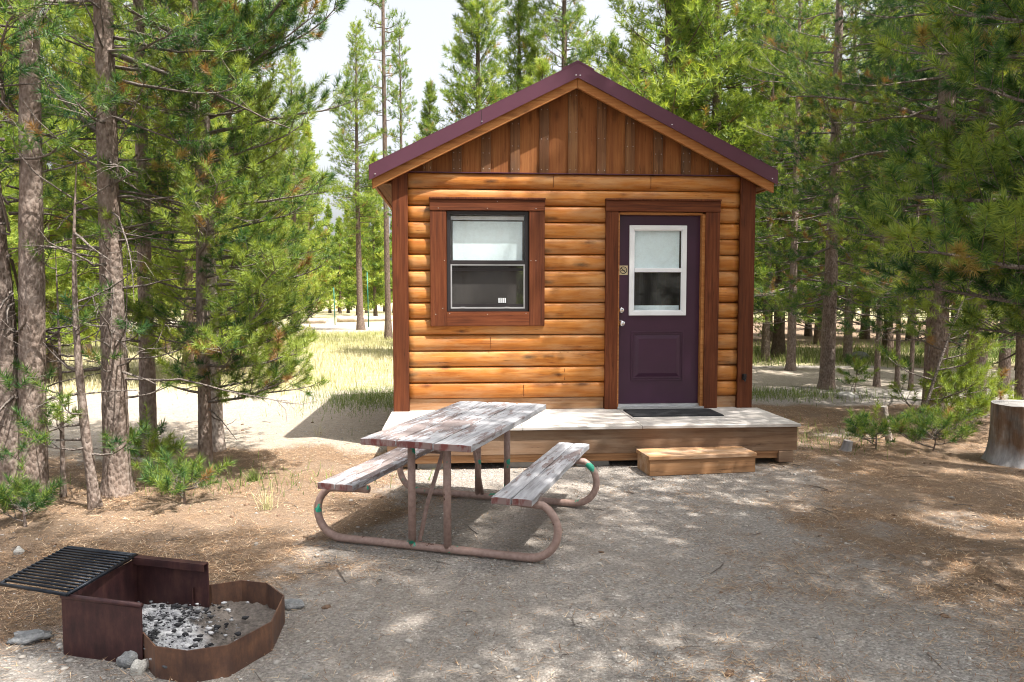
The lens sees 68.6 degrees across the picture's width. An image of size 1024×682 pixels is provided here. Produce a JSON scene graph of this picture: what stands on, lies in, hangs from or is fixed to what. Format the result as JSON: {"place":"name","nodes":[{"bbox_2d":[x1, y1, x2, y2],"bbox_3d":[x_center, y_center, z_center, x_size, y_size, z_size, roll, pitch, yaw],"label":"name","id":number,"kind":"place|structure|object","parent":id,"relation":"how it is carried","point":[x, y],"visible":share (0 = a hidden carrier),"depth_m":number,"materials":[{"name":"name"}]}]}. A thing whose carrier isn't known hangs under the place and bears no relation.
{"place":"outdoors","nodes":[
{"label":"outdoors","id":0,"kind":"place"},
{"bbox_2d":[47,328,392,398],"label":"meadow grass","id":1,"kind":"structure","parent":0,"point":[359,335],"depth_m":16.84,"materials":[{"name":"yellow plant"}]},
{"bbox_2d":[59,381,920,509],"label":"patchy grass","id":2,"kind":"structure","parent":0,"point":[372,396],"depth_m":10.95,"materials":[{"name":"green plant"}]},
{"bbox_2d":[0,0,1000,295],"label":"sky","id":3,"kind":"structure","parent":0,"point":[431,26],"materials":[{"name":"white"}]},
{"bbox_2d":[0,297,1023,681],"bbox_3d":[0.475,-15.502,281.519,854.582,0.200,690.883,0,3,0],"label":"ground","id":4,"kind":"structure","parent":0,"point":[384,649],"depth_m":4.52,"materials":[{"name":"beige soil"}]},
{"bbox_2d":[13,546,24,554],"bbox_3d":[-2.968,1.266,4.520,0.060,0.068,0.052,-3,4,-38],"label":"rock","id":5,"kind":"object","parent":4,"relation":"on","point":[18,549],"visible":0.87,"depth_m":4.50,"materials":[{"name":"stone"}]},
{"bbox_2d":[6,629,53,644],"bbox_3d":[-2.169,1.342,3.382,0.194,0.087,0.108,-1,4,-20],"label":"rock","id":6,"kind":"object","parent":4,"relation":"on","point":[27,637],"visible":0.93,"depth_m":3.36,"materials":[{"name":"grey stone"}]},
{"bbox_2d":[0,452,68,526],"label":"pine seedling","id":7,"kind":"object","parent":4,"relation":"on","point":[21,489],"visible":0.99,"depth_m":5.06,"materials":[{"name":"green plant"}]},
{"bbox_2d":[0,16,68,290],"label":"pine tree","id":8,"kind":"object","parent":4,"relation":"on","point":[16,122],"visible":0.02,"depth_m":18.63,"materials":[{"name":"plant"}]},
{"bbox_2d":[0,0,82,342],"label":"pine tree","id":9,"kind":"object","parent":4,"relation":"on","point":[6,145],"visible":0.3,"depth_m":12.34,"materials":[{"name":"green plant"}]},
{"bbox_2d":[10,215,95,496],"bbox_3d":[-3.462,0.121,5.691,0.839,2.269,0.607,3,5,43],"label":"pine sapling","id":10,"kind":"object","parent":4,"relation":"on","point":[63,493],"visible":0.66,"depth_m":5.71,"materials":[{"name":"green plant"}]},
{"bbox_2d":[0,2,135,382],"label":"pine tree","id":11,"kind":"object","parent":4,"relation":"on","point":[50,291],"visible":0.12,"depth_m":13.21,"materials":[{"name":"green plant"}]},
{"bbox_2d":[0,0,154,505],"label":"pine tree","id":12,"kind":"object","parent":4,"relation":"on","point":[24,343],"visible":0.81,"depth_m":5.51,"materials":[{"name":"green plant"}]},
{"bbox_2d":[9,164,151,509],"bbox_3d":[-3.037,0.018,5.250,0.954,2.530,0.703,0,3,0],"label":"pine sapling","id":13,"kind":"object","parent":4,"relation":"on","point":[94,499],"visible":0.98,"depth_m":5.37,"materials":[{"name":"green plant"}]},
{"bbox_2d":[44,9,128,355],"bbox_3d":[-10.894,-4.992,18.695,3.319,10.917,3.076,-1,4,-23],"label":"pine tree","id":14,"kind":"object","parent":4,"relation":"on","point":[88,345],"visible":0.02,"depth_m":18.64,"materials":[{"name":"green plant"}]},
{"bbox_2d":[15,0,195,375],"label":"pine tree","id":15,"kind":"object","parent":4,"relation":"on","point":[82,14],"visible":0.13,"depth_m":13.83,"materials":[{"name":"green plant"}]},
{"bbox_2d":[116,650,137,667],"bbox_3d":[-1.610,1.348,3.169,0.088,0.090,0.091,2,4,26],"label":"rock","id":16,"kind":"object","parent":4,"relation":"on","point":[125,659],"visible":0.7,"depth_m":3.14,"materials":[{"name":"grey stone"}]},
{"bbox_2d":[130,658,148,675],"bbox_3d":[-1.536,1.349,3.101,0.053,0.083,0.080,2,4,30],"label":"rock","id":17,"kind":"object","parent":4,"relation":"on","point":[139,667],"visible":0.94,"depth_m":3.08,"materials":[{"name":"stone"}]},
{"bbox_2d":[5,0,278,457],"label":"pine tree","id":18,"kind":"object","parent":4,"relation":"on","point":[147,368],"visible":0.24,"depth_m":7.11,"materials":[{"name":"green plant"}]},
{"bbox_2d":[0,545,284,681],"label":"fire pit","id":19,"kind":"object","parent":4,"relation":"on","point":[102,615],"visible":0.86,"depth_m":3.33,"materials":[{"name":"red metal"}]},
{"bbox_2d":[99,401,187,477],"bbox_3d":[-3.008,0.849,6.210,0.692,0.754,0.770,0,3,0],"label":"pine seedling","id":20,"kind":"object","parent":4,"relation":"on","point":[169,446],"visible":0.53,"depth_m":6.18,"materials":[{"name":"green plant"}]},
{"bbox_2d":[118,0,195,352],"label":"pine tree","id":21,"kind":"object","parent":4,"relation":"on","point":[148,30],"visible":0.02,"depth_m":19.51,"materials":[{"name":"green plant"}]},
{"bbox_2d":[0,0,314,498],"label":"pine tree","id":22,"kind":"object","parent":4,"relation":"on","point":[113,326],"visible":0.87,"depth_m":5.69,"materials":[{"name":"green plant"}]},
{"bbox_2d":[91,0,276,382],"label":"pine tree","id":23,"kind":"object","parent":4,"relation":"on","point":[190,264],"visible":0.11,"depth_m":13.08,"materials":[{"name":"green plant"}]},
{"bbox_2d":[136,435,236,503],"bbox_3d":[-2.499,0.964,5.638,0.726,0.593,0.702,3,5,41],"label":"pine seedling","id":24,"kind":"object","parent":4,"relation":"on","point":[164,473],"visible":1,"depth_m":5.58,"materials":[{"name":"green plant"}]},
{"bbox_2d":[82,0,321,451],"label":"pine tree","id":25,"kind":"object","parent":4,"relation":"on","point":[218,441],"visible":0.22,"depth_m":7.20,"materials":[{"name":"green plant"}]},
{"bbox_2d":[138,601,275,649],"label":"ash","id":26,"kind":"object","parent":4,"relation":"on","point":[259,614],"visible":0.49,"depth_m":3.46},
{"bbox_2d":[142,600,248,668],"bbox_3d":[-1.512,1.280,3.366,0.793,0.065,0.677,0,3,0],"label":"charcoal","id":27,"kind":"object","parent":26,"relation":"on","point":[177,615],"visible":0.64,"depth_m":3.37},
{"bbox_2d":[42,0,375,474],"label":"pine tree","id":28,"kind":"object","parent":4,"relation":"on","point":[253,16],"visible":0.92,"depth_m":6.16,"materials":[{"name":"green plant"}]},
{"bbox_2d":[159,0,300,372],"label":"pine tree","id":29,"kind":"object","parent":4,"relation":"on","point":[228,118],"visible":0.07,"depth_m":14.83,"materials":[{"name":"green plant"}]},
{"bbox_2d":[240,468,262,481],"bbox_3d":[-2.193,1.116,6.305,0.244,0.131,0.227,-3,5,-41],"label":"grass tuft","id":30,"kind":"object","parent":4,"relation":"on","point":[253,474],"visible":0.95,"depth_m":6.30,"materials":[{"name":"plant"}]},
{"bbox_2d":[248,483,285,510],"bbox_3d":[-1.755,1.115,5.491,0.392,0.232,0.371,0,3,0],"label":"grass tuft","id":31,"kind":"object","parent":4,"relation":"on","point":[264,507],"visible":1,"depth_m":5.47,"materials":[{"name":"plant"}]},
{"bbox_2d":[219,80,323,364],"bbox_3d":[-5.440,-2.545,16.484,2.472,6.285,2.733,1,4,20],"label":"pine tree","id":32,"kind":"object","parent":4,"relation":"on","point":[314,275],"visible":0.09,"depth_m":16.50,"materials":[{"name":"green plant"}]},
{"bbox_2d":[285,598,304,609],"bbox_3d":[-1.092,1.319,3.749,0.095,0.062,0.114,-3,5,-44],"label":"rock","id":33,"kind":"object","parent":4,"relation":"on","point":[292,603],"visible":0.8,"depth_m":3.72,"materials":[{"name":"stone"}]},
{"bbox_2d":[272,41,322,333],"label":"pine tree","id":34,"kind":"object","parent":4,"relation":"on","point":[291,64],"visible":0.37,"depth_m":29.48,"materials":[{"name":"green plant"}]},
{"bbox_2d":[299,318,326,323],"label":"fallen log","id":35,"kind":"object","parent":4,"relation":"on","point":[316,320],"visible":0.62,"depth_m":43.87,"materials":[{"name":"wood"}]},
{"bbox_2d":[288,120,343,316],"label":"pine tree","id":36,"kind":"object","parent":4,"relation":"on","point":[308,133],"visible":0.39,"depth_m":51.39,"materials":[{"name":"green plant"}]},
{"bbox_2d":[317,204,342,312],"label":"pine tree","id":37,"kind":"object","parent":4,"relation":"on","point":[328,214],"visible":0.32,"depth_m":67.43,"materials":[{"name":"green plant"}]},
{"bbox_2d":[333,287,335,324],"bbox_3d":[-9.458,-1.809,39.964,0.113,2.130,0.060,0,3,0],"label":"metal post","id":38,"kind":"object","parent":4,"relation":"on","point":[334,306],"visible":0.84,"depth_m":39.94,"materials":[{"name":"metal"}]},
{"bbox_2d":[331,220,344,311],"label":"pine tree","id":39,"kind":"object","parent":4,"relation":"on","point":[336,231],"visible":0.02,"depth_m":71.33,"materials":[{"name":"plant"}]},
{"bbox_2d":[327,216,351,313],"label":"pine tree","id":40,"kind":"object","parent":4,"relation":"on","point":[337,238],"visible":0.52,"depth_m":63.53,"materials":[{"name":"green plant"}]},
{"bbox_2d":[333,203,354,312],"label":"pine tree","id":41,"kind":"object","parent":4,"relation":"on","point":[345,238],"visible":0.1,"depth_m":66.42,"materials":[{"name":"plant"}]},
{"bbox_2d":[321,16,383,329],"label":"pine tree","id":42,"kind":"object","parent":4,"relation":"on","point":[358,199],"visible":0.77,"depth_m":32.95,"materials":[{"name":"green plant"}]},
{"bbox_2d":[335,183,372,314],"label":"pine tree","id":43,"kind":"object","parent":4,"relation":"on","point":[347,283],"visible":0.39,"depth_m":58.30,"materials":[{"name":"green plant"}]},
{"bbox_2d":[336,316,392,321],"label":"fallen log","id":44,"kind":"object","parent":4,"relation":"on","point":[354,318],"visible":0.62,"depth_m":45.34,"materials":[{"name":"wood"}]},
{"bbox_2d":[353,213,378,312],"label":"pine tree","id":45,"kind":"object","parent":4,"relation":"on","point":[366,311],"visible":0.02,"depth_m":65.60,"materials":[{"name":"plant"}]},
{"bbox_2d":[366,272,368,326],"bbox_3d":[-7.097,-1.990,36.947,0.113,2.830,0.060,0,3,0],"label":"metal post","id":46,"kind":"object","parent":4,"relation":"on","point":[367,298],"visible":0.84,"depth_m":36.93,"materials":[{"name":"metal"}]},
{"bbox_2d":[348,151,392,315],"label":"pine tree","id":47,"kind":"object","parent":4,"relation":"on","point":[377,282],"visible":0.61,"depth_m":53.22,"materials":[{"name":"green plant"}]},
{"bbox_2d":[356,0,411,339],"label":"pine tree","id":48,"kind":"object","parent":4,"relation":"on","point":[388,332],"visible":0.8,"depth_m":25.53,"materials":[{"name":"plant"}]},
{"bbox_2d":[378,211,391,311],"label":"pine tree","id":49,"kind":"object","parent":4,"relation":"on","point":[383,268],"visible":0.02,"depth_m":73.74,"materials":[{"name":"plant"}]},
{"bbox_2d":[383,218,392,312],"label":"pine tree","id":50,"kind":"object","parent":4,"relation":"on","point":[390,236],"visible":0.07,"depth_m":68.35,"materials":[{"name":"plant"}]},
{"bbox_2d":[380,24,419,230],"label":"pine tree","id":51,"kind":"object","parent":4,"relation":"on","point":[395,59],"visible":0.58,"depth_m":23.44,"materials":[{"name":"green plant"}]},
{"bbox_2d":[390,77,439,285],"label":"pine tree","id":52,"kind":"object","parent":4,"relation":"on","point":[430,96],"visible":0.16,"depth_m":19.56,"materials":[{"name":"green plant"}]},
{"bbox_2d":[314,401,599,561],"bbox_3d":[-0.306,0.881,5.112,1.613,0.718,1.738,1,4,17],"label":"picnic table","id":53,"kind":"object","parent":4,"relation":"on","point":[467,426],"visible":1,"depth_m":4.69,"materials":[{"name":"paint"}]},
{"bbox_2d":[426,0,515,132],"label":"pine tree","id":54,"kind":"object","parent":4,"relation":"on","point":[473,22],"visible":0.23,"depth_m":17.24,"materials":[{"name":"green plant"}]},
{"bbox_2d":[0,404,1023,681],"bbox_3d":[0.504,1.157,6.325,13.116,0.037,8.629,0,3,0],"label":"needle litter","id":55,"kind":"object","parent":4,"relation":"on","point":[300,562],"visible":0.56,"depth_m":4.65,"materials":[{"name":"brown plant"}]},
{"bbox_2d":[2,410,1023,680],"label":"fallen twigs","id":56,"kind":"object","parent":4,"relation":"on","point":[608,488],"visible":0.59,"depth_m":4.75,"materials":[{"name":"brown wood"}]},
{"bbox_2d":[489,0,548,102],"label":"pine tree","id":57,"kind":"object","parent":4,"relation":"on","point":[521,8],"visible":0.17,"depth_m":20.38,"materials":[{"name":"green plant"}]},
{"bbox_2d":[51,412,1023,676],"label":"pine cones","id":58,"kind":"object","parent":4,"relation":"on","point":[729,672],"visible":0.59,"depth_m":5.27,"materials":[{"name":"brown plant"}]},
{"bbox_2d":[522,52,557,87],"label":"pine tree","id":59,"kind":"object","parent":4,"relation":"on","point":[542,69],"visible":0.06,"depth_m":17.05,"materials":[{"name":"green plant"}]},
{"bbox_2d":[515,0,618,88],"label":"pine tree","id":60,"kind":"object","parent":4,"relation":"on","point":[563,31],"visible":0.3,"depth_m":19.42,"materials":[{"name":"green plant"}]},
{"bbox_2d":[369,60,800,468],"bbox_3d":[0.553,-0.911,8.862,4.110,3.887,4.490,0,3,-4],"label":"log cabin","id":61,"kind":"object","parent":4,"relation":"on","point":[573,246],"visible":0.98,"depth_m":7.63,"materials":[{"name":"wood"}]},
{"bbox_2d":[429,197,545,325],"bbox_3d":[-0.249,-0.799,7.627,1.167,1.287,0.184,0,3,-4],"label":"window","id":62,"kind":"structure","parent":61,"relation":"in","point":[487,271],"depth_m":7.60,"materials":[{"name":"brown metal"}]},
{"bbox_2d":[618,215,699,403],"bbox_3d":[1.523,-0.320,7.780,0.858,1.947,0.118,0,3,-4],"label":"door","id":63,"kind":"structure","parent":61,"relation":"in","point":[658,344],"depth_m":7.80,"materials":[{"name":"paint"}]},
{"bbox_2d":[623,408,723,416],"bbox_3d":[1.598,0.713,7.480,0.900,0.012,0.420,0,3,-5],"label":"doormat","id":64,"kind":"object","parent":61,"relation":"on","point":[668,412],"visible":1,"depth_m":7.45,"materials":[{"name":"rubber"}]},
{"bbox_2d":[605,28,624,85],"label":"pine tree","id":65,"kind":"object","parent":4,"relation":"on","point":[615,43],"visible":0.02,"depth_m":20.43,"materials":[{"name":"plant"}]},
{"bbox_2d":[621,29,657,98],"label":"pine tree","id":66,"kind":"object","parent":4,"relation":"on","point":[636,41],"visible":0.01,"depth_m":23.28,"materials":[{"name":"green plant"}]},
{"bbox_2d":[579,0,789,301],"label":"pine tree","id":67,"kind":"object","parent":4,"relation":"on","point":[686,98],"visible":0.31,"depth_m":16.16,"materials":[{"name":"green plant"}]},
{"bbox_2d":[636,446,756,475],"bbox_3d":[1.633,1.061,6.676,0.992,0.174,0.339,-1,4,-10],"label":"wooden step","id":68,"kind":"object","parent":4,"relation":"on","point":[684,461],"visible":0.99,"depth_m":6.55,"materials":[{"name":"brown wood"}]},
{"bbox_2d":[644,0,758,257],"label":"pine tree","id":69,"kind":"object","parent":4,"relation":"on","point":[706,102],"visible":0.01,"depth_m":18.50,"materials":[{"name":"green plant"}]},
{"bbox_2d":[646,0,786,154],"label":"pine tree","id":70,"kind":"object","parent":4,"relation":"on","point":[738,111],"visible":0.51,"depth_m":16.30,"materials":[{"name":"green plant"}]},
{"bbox_2d":[705,0,825,304],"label":"pine tree","id":71,"kind":"object","parent":4,"relation":"on","point":[752,88],"visible":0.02,"depth_m":19.21,"materials":[{"name":"green plant"}]},
{"bbox_2d":[726,0,824,360],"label":"pine tree","id":72,"kind":"object","parent":4,"relation":"on","point":[765,333],"visible":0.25,"depth_m":17.69,"materials":[{"name":"green plant"}]},
{"bbox_2d":[754,22,806,340],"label":"pine tree","id":73,"kind":"object","parent":4,"relation":"on","point":[771,334],"visible":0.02,"depth_m":25.69,"materials":[{"name":"plant"}]},
{"bbox_2d":[723,0,846,357],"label":"pine tree","id":74,"kind":"object","parent":4,"relation":"on","point":[778,339],"visible":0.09,"depth_m":18.80,"materials":[{"name":"green plant"}]},
{"bbox_2d":[733,0,894,370],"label":"pine tree","id":75,"kind":"object","parent":4,"relation":"on","point":[792,320],"visible":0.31,"depth_m":15.23,"materials":[{"name":"green plant"}]},
{"bbox_2d":[758,0,884,344],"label":"pine tree","id":76,"kind":"object","parent":4,"relation":"on","point":[817,336],"depth_m":23.65,"materials":[{"name":"green plant"}]},
{"bbox_2d":[797,107,845,335],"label":"pine tree","id":77,"kind":"object","parent":4,"relation":"on","point":[807,332],"depth_m":28.89,"materials":[{"name":"plant"}]},
{"bbox_2d":[744,0,926,389],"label":"pine tree","id":78,"kind":"object","parent":4,"relation":"on","point":[832,252],"visible":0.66,"depth_m":12.13,"materials":[{"name":"green plant"}]},
{"bbox_2d":[754,0,929,361],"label":"pine tree","id":79,"kind":"object","parent":4,"relation":"on","point":[847,342],"visible":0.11,"depth_m":17.41,"materials":[{"name":"green plant"}]},
{"bbox_2d":[839,439,852,451],"bbox_3d":[3.356,1.056,7.527,0.137,0.123,0.151,10,11,-1],"label":"rotten stub","id":80,"kind":"object","parent":4,"relation":"on","point":[847,443],"visible":0.97,"depth_m":7.49,"materials":[{"name":"grey wood"}]},
{"bbox_2d":[836,392,858,397],"bbox_3d":[5.098,0.837,11.446,0.345,0.128,0.200,0,3,0],"label":"rock","id":81,"kind":"object","parent":4,"relation":"on","point":[848,395],"visible":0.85,"depth_m":11.38,"materials":[{"name":"stone"}]},
{"bbox_2d":[808,12,896,338],"bbox_3d":[12.877,-5.883,26.847,5.025,11.749,4.933,1,4,14],"label":"pine tree","id":82,"kind":"object","parent":4,"relation":"on","point":[865,336],"visible":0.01,"depth_m":26.89,"materials":[{"name":"plant"}]},
{"bbox_2d":[835,343,879,392],"bbox_3d":[5.521,0.442,12.028,0.745,0.863,0.634,0,3,0],"label":"pine seedling","id":83,"kind":"object","parent":4,"relation":"on","point":[858,366],"visible":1,"depth_m":12.00,"materials":[{"name":"green plant"}]},
{"bbox_2d":[853,351,869,358],"bbox_3d":[8.455,0.378,18.380,0.664,0.256,0.366,0,3,0],"label":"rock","id":84,"kind":"object","parent":4,"relation":"on","point":[860,354],"visible":0.31,"depth_m":18.25,"materials":[{"name":"stone"}]},
{"bbox_2d":[812,0,929,353],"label":"pine tree","id":85,"kind":"object","parent":4,"relation":"on","point":[889,342],"visible":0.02,"depth_m":19.94,"materials":[{"name":"green plant"}]},
{"bbox_2d":[822,0,932,386],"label":"pine tree","id":86,"kind":"object","parent":4,"relation":"on","point":[876,377],"visible":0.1,"depth_m":12.73,"materials":[{"name":"green plant"}]},
{"bbox_2d":[842,392,914,448],"bbox_3d":[3.637,0.830,7.549,0.700,0.630,0.717,3,4,37],"label":"pine seedling","id":87,"kind":"object","parent":4,"relation":"on","point":[861,426],"visible":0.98,"depth_m":7.54,"materials":[{"name":"green plant"}]},
{"bbox_2d":[881,405,892,440],"bbox_3d":[3.990,0.889,7.996,0.084,0.403,0.085,-10,3,1],"label":"cut trunk","id":88,"kind":"object","parent":4,"relation":"on","point":[884,410],"visible":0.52,"depth_m":7.97,"materials":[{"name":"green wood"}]},
{"bbox_2d":[840,0,936,386],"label":"pine tree","id":89,"kind":"object","parent":4,"relation":"on","point":[897,368],"visible":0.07,"depth_m":12.67,"materials":[{"name":"green plant"}]},
{"bbox_2d":[866,17,919,340],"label":"pine tree","id":90,"kind":"object","parent":4,"relation":"on","point":[908,336],"depth_m":25.92,"materials":[{"name":"plant"}]},
{"bbox_2d":[770,0,1023,422],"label":"pine tree","id":91,"kind":"object","parent":4,"relation":"on","point":[932,355],"visible":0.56,"depth_m":8.99,"materials":[{"name":"green plant"}]},
{"bbox_2d":[838,1,975,314],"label":"pine tree","id":92,"kind":"object","parent":4,"relation":"on","point":[911,183],"depth_m":17.92,"materials":[{"name":"green plant"}]},
{"bbox_2d":[851,2,963,389],"bbox_3d":[6.583,-2.579,12.164,1.928,6.878,1.746,0,3,0],"label":"pine tree","id":93,"kind":"object","parent":4,"relation":"on","point":[912,355],"visible":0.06,"depth_m":12.32,"materials":[{"name":"green plant"}]},
{"bbox_2d":[812,0,1023,418],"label":"pine tree","id":94,"kind":"object","parent":4,"relation":"on","point":[983,358],"visible":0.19,"depth_m":9.51,"materials":[{"name":"green plant"}]},
{"bbox_2d":[824,0,1023,341],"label":"pine tree","id":95,"kind":"object","parent":4,"relation":"on","point":[1003,237],"visible":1,"depth_m":3.96,"materials":[{"name":"green plant"}]},
{"bbox_2d":[829,0,1023,349],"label":"pine tree","id":96,"kind":"object","parent":4,"relation":"on","point":[899,324],"visible":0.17,"depth_m":10.96,"materials":[{"name":"green plant"}]},
{"bbox_2d":[886,393,983,451],"bbox_3d":[4.175,0.825,7.421,0.741,0.656,0.899,-2,4,-35],"label":"pine seedling","id":97,"kind":"object","parent":4,"relation":"on","point":[926,423],"visible":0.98,"depth_m":7.42,"materials":[{"name":"green plant"}]},
{"bbox_2d":[871,13,999,311],"bbox_3d":[10.418,-4.806,16.626,4.623,10.809,4.539,1,4,23],"label":"pine tree","id":98,"kind":"object","parent":4,"relation":"on","point":[934,156],"visible":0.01,"depth_m":16.72,"materials":[{"name":"plant"}]},
{"bbox_2d":[875,257,1007,439],"bbox_3d":[4.695,-0.226,8.124,1.131,2.667,1.322,-3,5,-44],"label":"pine sapling","id":99,"kind":"object","parent":4,"relation":"on","point":[972,356],"visible":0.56,"depth_m":8.08,"materials":[{"name":"green plant"}]},
{"bbox_2d":[884,8,1023,399],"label":"pine tree","id":100,"kind":"object","parent":4,"relation":"on","point":[1019,368],"visible":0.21,"depth_m":8.92,"materials":[{"name":"green plant"}]},
{"bbox_2d":[949,97,967,346],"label":"pine tree","id":101,"kind":"object","parent":4,"relation":"on","point":[952,336],"depth_m":22.92,"materials":[{"name":"plant"}]},
{"bbox_2d":[909,15,1023,389],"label":"pine tree","id":102,"kind":"object","parent":4,"relation":"on","point":[1005,353],"visible":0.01,"depth_m":12.37,"materials":[{"name":"green plant"}]},
{"bbox_2d":[916,344,1022,437],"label":"pine seedling","id":103,"kind":"object","parent":4,"relation":"on","point":[1000,392],"visible":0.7,"depth_m":8.06,"materials":[{"name":"green plant"}]},
{"bbox_2d":[924,10,1022,369],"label":"pine tree","id":104,"kind":"object","parent":4,"relation":"on","point":[972,212],"visible":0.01,"depth_m":15.71,"materials":[{"name":"plant"}]},
{"bbox_2d":[981,400,1023,468],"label":"tree stump","id":105,"kind":"object","parent":4,"relation":"on","point":[1005,445],"visible":0.98,"depth_m":6.87,"materials":[{"name":"brown wood"}]},
{"bbox_2d":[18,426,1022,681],"bbox_3d":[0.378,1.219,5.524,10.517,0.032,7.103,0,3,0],"label":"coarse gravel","id":106,"kind":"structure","parent":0,"point":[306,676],"depth_m":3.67,"materials":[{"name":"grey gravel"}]},
{"bbox_2d":[752,336,1015,367],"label":"roadside grass","id":107,"kind":"structure","parent":0,"point":[868,349],"depth_m":18.55,"materials":[{"name":"green plant"}]}
]}

